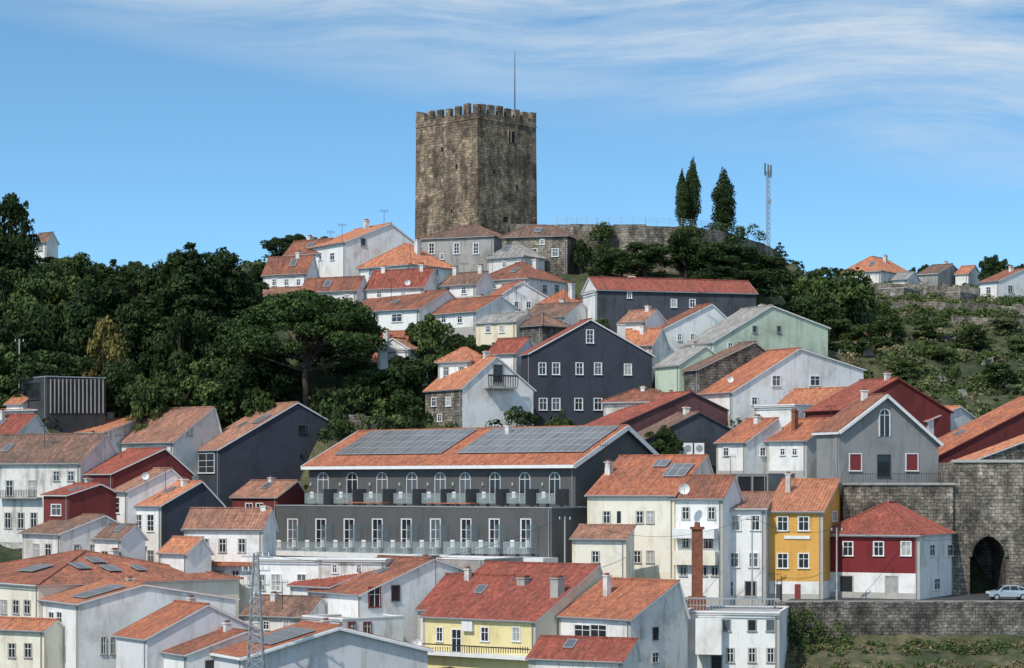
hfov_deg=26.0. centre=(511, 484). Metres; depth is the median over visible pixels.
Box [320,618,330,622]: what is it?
chimney
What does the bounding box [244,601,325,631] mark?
walls
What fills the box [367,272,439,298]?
walls
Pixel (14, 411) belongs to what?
white cottage
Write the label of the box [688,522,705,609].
brick chimney
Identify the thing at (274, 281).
windows
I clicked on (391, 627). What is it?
walls
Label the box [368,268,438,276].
windows
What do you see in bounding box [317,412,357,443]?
shrub
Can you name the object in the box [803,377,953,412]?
roof
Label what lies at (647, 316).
white cottage
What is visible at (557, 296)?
roof
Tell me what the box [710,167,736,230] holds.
cypress tree
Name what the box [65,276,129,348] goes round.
broadleaf tree
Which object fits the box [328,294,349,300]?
windows
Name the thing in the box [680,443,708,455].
air conditioning unit
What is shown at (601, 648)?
roof
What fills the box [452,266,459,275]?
chimney
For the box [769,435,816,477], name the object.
walls
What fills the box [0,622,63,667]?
walls
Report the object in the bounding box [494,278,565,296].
walls
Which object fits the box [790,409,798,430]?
chimney
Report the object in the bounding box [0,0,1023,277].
sky
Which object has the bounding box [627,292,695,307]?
windows
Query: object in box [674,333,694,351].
windows
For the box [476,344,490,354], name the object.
broadleaf tree
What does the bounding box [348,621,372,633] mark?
windows
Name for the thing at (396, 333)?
roof
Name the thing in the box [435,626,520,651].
windows
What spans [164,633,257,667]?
walls
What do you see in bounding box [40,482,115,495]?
roof
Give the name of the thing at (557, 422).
shrub
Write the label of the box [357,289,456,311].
roof
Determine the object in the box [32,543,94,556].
windows
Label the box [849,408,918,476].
windows
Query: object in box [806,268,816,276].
broadleaf tree
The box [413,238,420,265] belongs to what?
chimney
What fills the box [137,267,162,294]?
broadleaf tree
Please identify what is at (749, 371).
roof
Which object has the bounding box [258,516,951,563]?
overhead cable
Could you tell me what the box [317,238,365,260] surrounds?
windows
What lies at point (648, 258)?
broadleaf tree
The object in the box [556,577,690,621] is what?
roof
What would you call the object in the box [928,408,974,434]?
walls
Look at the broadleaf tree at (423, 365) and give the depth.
273.83 m
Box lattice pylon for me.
[242,552,269,667]
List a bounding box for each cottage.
[0,407,37,414]
[3,392,28,412]
[261,251,319,289]
[262,286,301,306]
[282,235,333,269]
[299,275,366,313]
[377,337,419,369]
[473,309,533,345]
[617,304,667,330]
[637,405,731,464]
[776,386,845,404]
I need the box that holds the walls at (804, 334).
[684,307,827,356]
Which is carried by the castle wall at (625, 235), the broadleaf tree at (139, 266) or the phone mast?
the phone mast
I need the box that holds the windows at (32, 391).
[23,382,40,399]
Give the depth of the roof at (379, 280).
307.14 m
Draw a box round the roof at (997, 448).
[947,434,1023,462]
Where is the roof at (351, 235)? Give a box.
[309,222,422,248]
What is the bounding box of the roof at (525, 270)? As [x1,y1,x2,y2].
[490,261,568,283]
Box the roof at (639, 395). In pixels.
[599,388,664,402]
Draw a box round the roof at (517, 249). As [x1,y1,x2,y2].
[484,243,547,259]
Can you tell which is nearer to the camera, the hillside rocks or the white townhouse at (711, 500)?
the white townhouse at (711, 500)
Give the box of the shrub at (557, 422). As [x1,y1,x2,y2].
[543,409,567,425]
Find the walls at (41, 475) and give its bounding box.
[0,436,115,541]
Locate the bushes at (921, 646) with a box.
[787,639,1023,667]
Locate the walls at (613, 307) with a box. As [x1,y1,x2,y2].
[583,280,755,332]
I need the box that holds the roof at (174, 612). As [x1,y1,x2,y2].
[112,600,265,640]
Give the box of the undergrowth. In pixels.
[20,253,811,488]
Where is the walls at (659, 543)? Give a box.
[590,459,711,571]
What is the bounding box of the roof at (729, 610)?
[688,606,788,612]
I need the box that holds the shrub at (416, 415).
[401,404,433,428]
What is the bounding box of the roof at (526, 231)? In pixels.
[499,225,574,238]
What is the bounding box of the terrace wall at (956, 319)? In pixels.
[951,315,1023,327]
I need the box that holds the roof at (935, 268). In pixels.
[917,263,957,274]
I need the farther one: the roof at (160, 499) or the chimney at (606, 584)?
the roof at (160, 499)
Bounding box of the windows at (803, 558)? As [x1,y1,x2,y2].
[776,511,837,568]
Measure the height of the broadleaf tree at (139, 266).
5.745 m
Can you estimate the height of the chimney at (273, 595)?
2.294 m
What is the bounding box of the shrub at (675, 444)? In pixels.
[664,433,684,453]
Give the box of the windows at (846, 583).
[835,541,951,598]
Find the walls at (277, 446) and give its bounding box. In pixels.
[199,404,327,508]
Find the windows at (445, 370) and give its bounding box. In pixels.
[443,366,463,375]
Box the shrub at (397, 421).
[365,408,409,429]
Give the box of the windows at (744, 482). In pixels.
[738,476,766,490]
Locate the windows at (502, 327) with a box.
[485,325,504,332]
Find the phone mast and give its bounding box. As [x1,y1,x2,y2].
[764,163,771,245]
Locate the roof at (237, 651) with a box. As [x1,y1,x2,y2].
[210,620,433,660]
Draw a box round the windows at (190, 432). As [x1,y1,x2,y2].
[186,427,192,435]
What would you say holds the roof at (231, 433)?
on the walls at (277, 446)
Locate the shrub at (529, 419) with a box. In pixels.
[516,411,542,426]
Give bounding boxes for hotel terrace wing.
[275,502,586,563]
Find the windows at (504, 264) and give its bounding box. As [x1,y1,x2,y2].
[502,261,518,267]
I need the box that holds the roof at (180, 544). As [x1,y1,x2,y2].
[156,536,214,555]
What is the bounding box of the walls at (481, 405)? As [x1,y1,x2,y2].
[425,358,532,427]
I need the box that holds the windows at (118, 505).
[115,497,119,513]
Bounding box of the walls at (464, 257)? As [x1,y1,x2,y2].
[421,236,501,271]
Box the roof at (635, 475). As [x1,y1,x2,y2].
[584,454,713,496]
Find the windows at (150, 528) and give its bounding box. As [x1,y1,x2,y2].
[137,514,154,561]
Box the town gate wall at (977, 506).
[840,460,1023,594]
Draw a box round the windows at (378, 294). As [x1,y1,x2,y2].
[376,291,405,297]
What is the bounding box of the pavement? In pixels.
[783,601,1023,601]
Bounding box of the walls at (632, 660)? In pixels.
[531,644,638,667]
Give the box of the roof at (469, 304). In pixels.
[432,295,520,314]
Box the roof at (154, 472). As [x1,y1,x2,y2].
[114,467,181,492]
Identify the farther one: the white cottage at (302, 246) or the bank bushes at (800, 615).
the white cottage at (302, 246)
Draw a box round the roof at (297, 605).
[238,594,326,618]
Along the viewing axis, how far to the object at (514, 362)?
277.08 m
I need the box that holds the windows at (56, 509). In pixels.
[50,504,61,515]
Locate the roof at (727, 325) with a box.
[681,304,830,345]
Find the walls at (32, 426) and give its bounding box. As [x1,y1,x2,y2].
[18,417,46,433]
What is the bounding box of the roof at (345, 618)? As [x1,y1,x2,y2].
[302,613,403,619]
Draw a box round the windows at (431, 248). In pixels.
[428,243,478,259]
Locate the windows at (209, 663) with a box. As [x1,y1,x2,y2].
[205,660,213,667]
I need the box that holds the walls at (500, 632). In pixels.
[425,568,601,667]
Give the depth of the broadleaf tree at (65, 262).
321.07 m
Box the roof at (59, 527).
[19,513,119,534]
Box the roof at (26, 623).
[0,616,64,632]
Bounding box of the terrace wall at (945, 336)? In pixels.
[887,332,967,341]
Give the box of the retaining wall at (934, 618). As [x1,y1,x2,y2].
[773,601,1023,643]
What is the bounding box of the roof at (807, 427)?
[764,417,830,442]
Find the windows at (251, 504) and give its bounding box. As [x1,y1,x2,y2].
[245,503,263,506]
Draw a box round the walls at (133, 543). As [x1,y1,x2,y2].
[94,527,144,559]
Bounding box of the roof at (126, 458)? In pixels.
[84,447,195,475]
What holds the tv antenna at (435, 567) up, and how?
on the roof at (531, 600)
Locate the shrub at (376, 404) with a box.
[360,392,396,417]
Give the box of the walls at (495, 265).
[489,257,544,273]
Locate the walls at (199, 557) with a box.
[161,540,210,573]
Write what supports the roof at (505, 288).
on the walls at (525, 293)
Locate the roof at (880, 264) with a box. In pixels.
[841,256,907,273]
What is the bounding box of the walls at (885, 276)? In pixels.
[844,271,895,283]
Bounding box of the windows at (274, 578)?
[260,573,306,591]
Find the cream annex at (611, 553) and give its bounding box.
[569,524,636,579]
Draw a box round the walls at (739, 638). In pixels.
[688,607,788,667]
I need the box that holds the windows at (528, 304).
[514,301,531,308]
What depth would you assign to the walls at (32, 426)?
260.96 m
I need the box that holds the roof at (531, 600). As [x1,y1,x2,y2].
[420,561,603,622]
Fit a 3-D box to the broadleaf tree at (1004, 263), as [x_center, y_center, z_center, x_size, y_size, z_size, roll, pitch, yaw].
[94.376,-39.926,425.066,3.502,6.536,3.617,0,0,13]
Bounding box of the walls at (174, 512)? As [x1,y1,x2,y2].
[137,483,222,562]
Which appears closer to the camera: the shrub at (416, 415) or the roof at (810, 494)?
the roof at (810, 494)
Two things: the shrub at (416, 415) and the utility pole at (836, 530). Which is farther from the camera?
the shrub at (416, 415)
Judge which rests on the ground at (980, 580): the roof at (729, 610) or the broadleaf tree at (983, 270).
the broadleaf tree at (983, 270)
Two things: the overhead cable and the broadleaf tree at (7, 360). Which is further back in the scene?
the broadleaf tree at (7, 360)
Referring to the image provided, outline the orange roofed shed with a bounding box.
[625,324,670,381]
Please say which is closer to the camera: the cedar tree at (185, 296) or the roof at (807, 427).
the roof at (807, 427)
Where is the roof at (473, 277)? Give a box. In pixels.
[437,271,495,287]
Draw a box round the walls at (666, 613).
[561,584,687,667]
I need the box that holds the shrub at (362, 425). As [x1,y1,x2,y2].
[349,412,371,434]
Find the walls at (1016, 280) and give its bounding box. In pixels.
[980,270,1023,300]
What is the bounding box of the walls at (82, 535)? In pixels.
[24,517,118,558]
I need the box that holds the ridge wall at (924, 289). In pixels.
[875,283,979,296]
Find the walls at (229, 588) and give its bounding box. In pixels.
[0,580,238,617]
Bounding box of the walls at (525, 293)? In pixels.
[502,283,546,310]
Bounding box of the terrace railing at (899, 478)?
[848,474,950,482]
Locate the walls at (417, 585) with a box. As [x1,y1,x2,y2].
[311,560,463,642]
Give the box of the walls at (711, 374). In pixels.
[684,343,764,392]
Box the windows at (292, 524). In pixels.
[286,518,530,547]
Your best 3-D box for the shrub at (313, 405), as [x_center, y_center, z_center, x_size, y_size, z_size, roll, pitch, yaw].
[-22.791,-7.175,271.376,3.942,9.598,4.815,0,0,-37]
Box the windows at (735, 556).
[731,515,760,597]
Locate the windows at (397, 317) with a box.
[373,313,402,322]
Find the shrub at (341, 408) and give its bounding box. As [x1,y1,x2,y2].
[314,388,351,440]
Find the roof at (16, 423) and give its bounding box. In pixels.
[0,413,49,434]
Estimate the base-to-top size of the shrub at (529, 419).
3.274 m
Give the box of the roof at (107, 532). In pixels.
[91,523,148,540]
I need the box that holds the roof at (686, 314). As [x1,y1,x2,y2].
[661,303,726,328]
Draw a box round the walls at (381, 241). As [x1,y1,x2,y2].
[312,225,413,278]
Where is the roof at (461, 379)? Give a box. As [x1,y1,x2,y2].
[422,355,535,392]
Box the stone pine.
[220,288,388,406]
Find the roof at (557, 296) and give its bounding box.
[537,289,581,303]
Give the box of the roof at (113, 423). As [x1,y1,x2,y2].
[74,415,143,432]
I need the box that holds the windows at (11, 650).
[7,643,31,657]
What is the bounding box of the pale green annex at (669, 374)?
[652,342,715,391]
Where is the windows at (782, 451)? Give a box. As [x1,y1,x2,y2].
[779,448,797,455]
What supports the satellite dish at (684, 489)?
attached to the white townhouse at (711, 500)
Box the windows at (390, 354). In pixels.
[388,352,395,360]
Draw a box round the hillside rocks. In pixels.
[836,324,1007,395]
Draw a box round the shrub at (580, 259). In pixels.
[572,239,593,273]
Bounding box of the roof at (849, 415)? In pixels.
[812,393,943,446]
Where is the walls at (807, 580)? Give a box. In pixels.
[769,484,840,598]
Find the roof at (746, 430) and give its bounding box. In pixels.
[714,417,781,443]
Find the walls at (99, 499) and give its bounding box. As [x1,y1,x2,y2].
[44,485,116,521]
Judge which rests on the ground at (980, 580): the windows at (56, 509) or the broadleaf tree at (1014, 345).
the broadleaf tree at (1014, 345)
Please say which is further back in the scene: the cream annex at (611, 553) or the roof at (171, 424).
the roof at (171, 424)
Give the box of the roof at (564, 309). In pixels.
[528,301,587,317]
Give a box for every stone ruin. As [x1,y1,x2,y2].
[879,287,918,299]
[945,291,977,300]
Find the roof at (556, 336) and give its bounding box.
[518,318,654,356]
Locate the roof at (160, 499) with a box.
[134,480,225,506]
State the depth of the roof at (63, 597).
209.62 m
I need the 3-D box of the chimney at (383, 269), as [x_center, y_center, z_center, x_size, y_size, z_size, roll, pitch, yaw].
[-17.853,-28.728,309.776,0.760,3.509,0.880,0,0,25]
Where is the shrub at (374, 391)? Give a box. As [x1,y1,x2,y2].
[343,375,380,415]
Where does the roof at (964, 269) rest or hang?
on the walls at (972, 277)
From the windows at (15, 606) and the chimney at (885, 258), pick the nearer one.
the windows at (15, 606)
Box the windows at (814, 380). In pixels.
[751,375,820,404]
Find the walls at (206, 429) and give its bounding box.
[119,409,220,479]
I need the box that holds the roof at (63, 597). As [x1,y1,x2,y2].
[39,579,239,604]
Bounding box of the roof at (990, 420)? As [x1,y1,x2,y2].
[938,396,1023,456]
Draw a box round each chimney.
[0,409,5,419]
[84,476,92,481]
[106,411,115,418]
[109,548,119,555]
[125,576,134,581]
[180,477,188,486]
[186,595,196,601]
[222,620,232,631]
[267,476,275,481]
[269,591,278,600]
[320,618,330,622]
[363,219,369,229]
[380,266,387,272]
[383,329,390,342]
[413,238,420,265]
[418,263,425,271]
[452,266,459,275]
[463,566,472,580]
[477,264,484,273]
[482,350,489,358]
[516,575,531,585]
[531,258,538,279]
[549,575,565,597]
[568,282,575,299]
[602,573,611,596]
[604,460,613,474]
[616,322,625,337]
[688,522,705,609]
[752,414,762,423]
[784,472,791,492]
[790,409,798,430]
[860,388,868,400]
[883,255,887,271]
[883,371,891,380]
[1008,265,1013,271]
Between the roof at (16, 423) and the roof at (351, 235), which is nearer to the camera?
the roof at (16, 423)
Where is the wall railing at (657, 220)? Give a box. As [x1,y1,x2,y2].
[556,217,764,243]
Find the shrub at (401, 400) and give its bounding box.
[378,388,424,415]
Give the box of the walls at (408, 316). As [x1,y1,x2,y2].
[372,292,453,329]
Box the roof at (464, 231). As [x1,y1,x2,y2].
[419,225,502,239]
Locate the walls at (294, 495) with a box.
[232,482,306,517]
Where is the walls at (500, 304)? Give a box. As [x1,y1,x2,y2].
[435,297,516,327]
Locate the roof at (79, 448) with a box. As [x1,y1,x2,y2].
[0,432,117,464]
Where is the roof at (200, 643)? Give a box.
[161,627,260,656]
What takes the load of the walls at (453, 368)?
on the ground at (980, 580)
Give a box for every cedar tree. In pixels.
[12,200,41,310]
[74,304,105,376]
[88,259,125,308]
[134,269,156,328]
[135,242,228,356]
[137,279,177,355]
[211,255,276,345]
[772,242,789,284]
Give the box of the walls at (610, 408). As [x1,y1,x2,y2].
[606,404,637,414]
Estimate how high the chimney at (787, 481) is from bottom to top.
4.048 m
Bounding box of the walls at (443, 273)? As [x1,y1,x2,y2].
[360,265,452,282]
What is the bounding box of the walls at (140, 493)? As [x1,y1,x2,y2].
[117,470,179,522]
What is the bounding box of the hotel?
[300,424,658,549]
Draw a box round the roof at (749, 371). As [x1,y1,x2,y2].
[697,347,866,394]
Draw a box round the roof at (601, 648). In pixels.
[525,635,641,663]
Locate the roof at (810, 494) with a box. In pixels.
[767,478,841,512]
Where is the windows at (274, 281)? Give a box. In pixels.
[272,279,300,285]
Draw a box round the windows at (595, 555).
[590,551,599,562]
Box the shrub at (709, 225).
[703,222,723,230]
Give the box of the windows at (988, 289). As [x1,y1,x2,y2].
[986,285,1013,293]
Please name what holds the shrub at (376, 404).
on the ground at (980, 580)
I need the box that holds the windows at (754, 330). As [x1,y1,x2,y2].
[727,325,781,347]
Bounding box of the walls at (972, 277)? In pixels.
[955,267,979,285]
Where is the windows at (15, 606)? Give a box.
[0,599,30,614]
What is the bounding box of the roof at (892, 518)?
[830,501,956,535]
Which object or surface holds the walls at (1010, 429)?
on the ground at (980, 580)
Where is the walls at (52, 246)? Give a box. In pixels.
[35,234,57,257]
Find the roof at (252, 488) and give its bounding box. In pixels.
[229,479,308,498]
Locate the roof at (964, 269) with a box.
[954,265,979,274]
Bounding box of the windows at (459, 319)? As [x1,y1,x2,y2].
[441,316,462,322]
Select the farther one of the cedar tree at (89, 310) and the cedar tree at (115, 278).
the cedar tree at (115, 278)
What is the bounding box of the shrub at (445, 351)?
[435,339,455,375]
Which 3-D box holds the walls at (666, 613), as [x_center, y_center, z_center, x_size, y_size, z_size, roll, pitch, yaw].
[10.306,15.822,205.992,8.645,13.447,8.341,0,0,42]
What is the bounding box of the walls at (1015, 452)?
[979,443,1023,459]
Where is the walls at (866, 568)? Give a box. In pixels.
[830,534,951,598]
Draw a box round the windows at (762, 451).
[722,447,766,456]
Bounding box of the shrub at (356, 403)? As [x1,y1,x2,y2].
[328,388,364,414]
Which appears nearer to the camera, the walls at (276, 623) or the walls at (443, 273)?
the walls at (276, 623)
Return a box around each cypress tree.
[674,168,689,225]
[685,156,701,224]
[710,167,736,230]
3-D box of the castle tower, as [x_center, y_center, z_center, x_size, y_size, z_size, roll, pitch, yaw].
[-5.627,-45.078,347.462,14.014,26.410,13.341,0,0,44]
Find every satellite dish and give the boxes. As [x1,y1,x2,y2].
[142,472,148,487]
[405,280,409,291]
[412,637,422,645]
[679,484,689,501]
[727,376,733,381]
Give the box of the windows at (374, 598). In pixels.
[368,585,399,607]
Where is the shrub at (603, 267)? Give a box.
[583,261,613,274]
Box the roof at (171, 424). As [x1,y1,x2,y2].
[118,406,222,444]
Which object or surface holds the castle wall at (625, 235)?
on the ground at (980, 580)
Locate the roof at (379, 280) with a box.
[363,267,439,290]
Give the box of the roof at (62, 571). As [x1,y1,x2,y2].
[0,550,243,585]
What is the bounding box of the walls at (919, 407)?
[807,380,950,437]
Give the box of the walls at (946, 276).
[918,265,956,285]
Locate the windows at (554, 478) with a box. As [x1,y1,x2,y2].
[318,472,560,501]
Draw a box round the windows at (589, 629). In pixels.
[573,624,659,663]
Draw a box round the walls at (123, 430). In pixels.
[107,420,139,452]
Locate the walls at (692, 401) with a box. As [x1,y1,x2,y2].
[623,393,727,431]
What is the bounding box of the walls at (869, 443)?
[817,398,937,482]
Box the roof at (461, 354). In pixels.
[434,347,482,362]
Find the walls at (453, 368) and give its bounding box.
[440,361,472,378]
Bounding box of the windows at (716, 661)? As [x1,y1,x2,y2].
[710,619,775,667]
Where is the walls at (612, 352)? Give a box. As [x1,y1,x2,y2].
[521,320,651,425]
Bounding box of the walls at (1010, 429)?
[938,413,1023,473]
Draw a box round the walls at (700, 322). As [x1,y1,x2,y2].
[664,305,724,355]
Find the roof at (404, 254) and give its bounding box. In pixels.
[356,243,453,268]
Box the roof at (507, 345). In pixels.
[488,337,533,355]
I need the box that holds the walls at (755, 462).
[718,421,779,472]
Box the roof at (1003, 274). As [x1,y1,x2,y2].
[977,268,1023,282]
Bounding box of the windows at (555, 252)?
[531,239,558,256]
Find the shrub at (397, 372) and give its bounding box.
[370,354,431,401]
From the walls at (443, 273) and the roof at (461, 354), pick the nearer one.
the roof at (461, 354)
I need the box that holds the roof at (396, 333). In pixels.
[370,330,408,363]
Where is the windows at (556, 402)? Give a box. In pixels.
[538,329,632,410]
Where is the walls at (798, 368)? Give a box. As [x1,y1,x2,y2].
[702,350,862,427]
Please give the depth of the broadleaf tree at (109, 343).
281.87 m
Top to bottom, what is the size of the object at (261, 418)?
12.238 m
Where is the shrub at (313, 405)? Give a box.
[309,387,337,429]
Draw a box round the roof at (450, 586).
[415,572,514,611]
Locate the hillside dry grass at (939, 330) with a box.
[832,277,1023,399]
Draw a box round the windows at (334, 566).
[331,564,361,573]
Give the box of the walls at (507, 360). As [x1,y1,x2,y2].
[496,340,531,375]
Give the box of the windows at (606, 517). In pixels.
[602,511,654,562]
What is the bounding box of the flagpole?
[514,65,514,108]
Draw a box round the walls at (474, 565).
[420,556,522,572]
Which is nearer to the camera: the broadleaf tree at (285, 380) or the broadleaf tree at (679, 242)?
the broadleaf tree at (285, 380)
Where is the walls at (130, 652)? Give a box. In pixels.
[116,606,259,667]
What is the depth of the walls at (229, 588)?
217.52 m
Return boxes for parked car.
[985,585,1023,599]
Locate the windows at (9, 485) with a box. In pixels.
[3,471,74,547]
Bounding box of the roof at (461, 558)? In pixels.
[412,554,533,559]
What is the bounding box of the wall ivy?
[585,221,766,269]
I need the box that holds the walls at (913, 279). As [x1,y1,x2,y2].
[893,274,919,284]
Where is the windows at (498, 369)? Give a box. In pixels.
[430,364,503,421]
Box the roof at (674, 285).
[580,276,757,294]
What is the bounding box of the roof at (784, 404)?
[754,404,813,405]
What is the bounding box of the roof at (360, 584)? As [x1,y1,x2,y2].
[306,555,463,595]
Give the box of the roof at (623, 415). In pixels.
[585,391,728,424]
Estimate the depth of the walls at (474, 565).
220.37 m
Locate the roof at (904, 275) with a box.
[890,271,921,281]
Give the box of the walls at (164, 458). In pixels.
[86,450,191,488]
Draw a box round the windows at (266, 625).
[263,621,289,629]
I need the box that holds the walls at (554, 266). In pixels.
[502,236,572,275]
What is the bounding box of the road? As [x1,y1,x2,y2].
[787,593,1023,600]
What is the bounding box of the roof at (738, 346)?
[681,341,765,371]
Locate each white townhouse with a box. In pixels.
[181,504,278,619]
[255,557,337,596]
[286,572,361,596]
[316,557,392,578]
[669,474,743,604]
[730,491,774,604]
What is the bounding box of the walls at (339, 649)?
[214,630,427,667]
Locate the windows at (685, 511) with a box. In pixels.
[678,507,718,576]
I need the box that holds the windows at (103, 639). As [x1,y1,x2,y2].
[48,611,115,654]
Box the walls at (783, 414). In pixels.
[756,405,811,426]
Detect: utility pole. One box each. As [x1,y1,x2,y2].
[14,339,23,387]
[559,516,570,562]
[746,516,757,604]
[831,528,842,600]
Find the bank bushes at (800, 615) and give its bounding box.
[787,606,1023,667]
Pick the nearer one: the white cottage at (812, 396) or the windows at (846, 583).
the windows at (846, 583)
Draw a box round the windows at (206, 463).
[198,425,306,473]
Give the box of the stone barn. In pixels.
[520,313,571,345]
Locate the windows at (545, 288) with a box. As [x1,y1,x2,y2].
[501,283,558,292]
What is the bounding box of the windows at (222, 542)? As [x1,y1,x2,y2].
[204,538,254,585]
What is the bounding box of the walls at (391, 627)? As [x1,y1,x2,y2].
[304,615,402,640]
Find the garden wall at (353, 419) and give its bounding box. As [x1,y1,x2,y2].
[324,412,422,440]
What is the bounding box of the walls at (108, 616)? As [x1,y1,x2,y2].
[43,586,235,667]
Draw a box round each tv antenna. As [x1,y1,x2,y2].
[39,423,49,446]
[276,580,288,608]
[430,555,438,584]
[769,571,777,597]
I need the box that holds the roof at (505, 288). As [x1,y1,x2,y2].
[487,280,547,297]
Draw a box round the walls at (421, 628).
[420,612,423,644]
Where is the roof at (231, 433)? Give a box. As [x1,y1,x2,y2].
[196,401,327,450]
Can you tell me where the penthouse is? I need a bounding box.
[731,473,795,490]
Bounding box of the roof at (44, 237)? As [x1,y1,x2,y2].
[35,231,59,244]
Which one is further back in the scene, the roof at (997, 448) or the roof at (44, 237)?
the roof at (44, 237)
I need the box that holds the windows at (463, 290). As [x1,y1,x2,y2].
[445,287,466,293]
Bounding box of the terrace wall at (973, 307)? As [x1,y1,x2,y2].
[879,300,1023,317]
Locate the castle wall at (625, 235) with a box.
[510,224,778,274]
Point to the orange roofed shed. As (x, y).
(653, 340)
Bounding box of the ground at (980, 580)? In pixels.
[0,262,1023,667]
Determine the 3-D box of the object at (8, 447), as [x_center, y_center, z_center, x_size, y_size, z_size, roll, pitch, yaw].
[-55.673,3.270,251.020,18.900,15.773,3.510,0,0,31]
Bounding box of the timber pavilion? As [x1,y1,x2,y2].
[17,376,105,432]
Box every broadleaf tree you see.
[0,192,37,290]
[0,223,21,270]
[0,250,28,284]
[0,266,43,327]
[0,292,47,350]
[0,310,52,390]
[0,343,25,406]
[0,349,97,397]
[8,277,52,331]
[27,262,76,315]
[33,302,99,372]
[36,257,58,262]
[38,271,80,327]
[44,258,79,314]
[50,251,103,290]
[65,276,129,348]
[81,315,128,415]
[90,263,109,283]
[100,358,152,417]
[110,278,142,312]
[112,301,165,377]
[113,267,126,274]
[118,271,136,285]
[122,261,141,272]
[125,373,167,431]
[135,263,149,271]
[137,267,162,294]
[143,367,196,410]
[149,249,219,315]
[149,307,214,406]
[179,357,239,426]
[197,246,242,359]
[198,359,258,429]
[201,319,275,374]
[235,270,265,316]
[239,344,292,386]
[240,386,276,416]
[247,262,265,282]
[248,274,269,299]
[248,356,302,408]
[260,237,292,257]
[284,233,306,244]
[320,355,379,383]
[341,368,395,403]
[364,327,387,361]
[382,358,434,396]
[404,321,436,358]
[409,313,455,382]
[449,333,481,353]
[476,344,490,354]
[595,318,609,327]
[597,252,639,276]
[611,241,672,277]
[644,425,676,453]
[658,231,707,277]
[670,226,699,267]
[683,265,739,279]
[690,242,735,271]
[707,245,768,276]
[716,269,787,297]
[737,256,792,274]
[773,269,806,307]
[773,292,829,342]
[788,276,829,306]
[794,266,874,344]
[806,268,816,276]
[812,303,853,340]
[832,267,843,279]
[838,323,883,353]
[839,284,878,325]
[868,299,900,331]
[869,314,910,347]
[886,359,919,379]
[909,317,949,338]
[917,264,928,272]
[922,351,958,359]
[943,343,972,350]
[949,325,991,350]
[971,363,1023,394]
[977,256,988,280]
[984,254,1001,278]
[987,317,1020,329]
[996,258,1009,271]
[1001,339,1023,355]
[1014,263,1023,268]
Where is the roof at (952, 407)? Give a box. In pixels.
[924,405,976,421]
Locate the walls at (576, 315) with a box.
[556,304,586,324]
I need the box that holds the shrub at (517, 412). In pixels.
[503,405,526,426]
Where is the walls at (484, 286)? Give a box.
[441,274,493,296]
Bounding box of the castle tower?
[415,103,536,237]

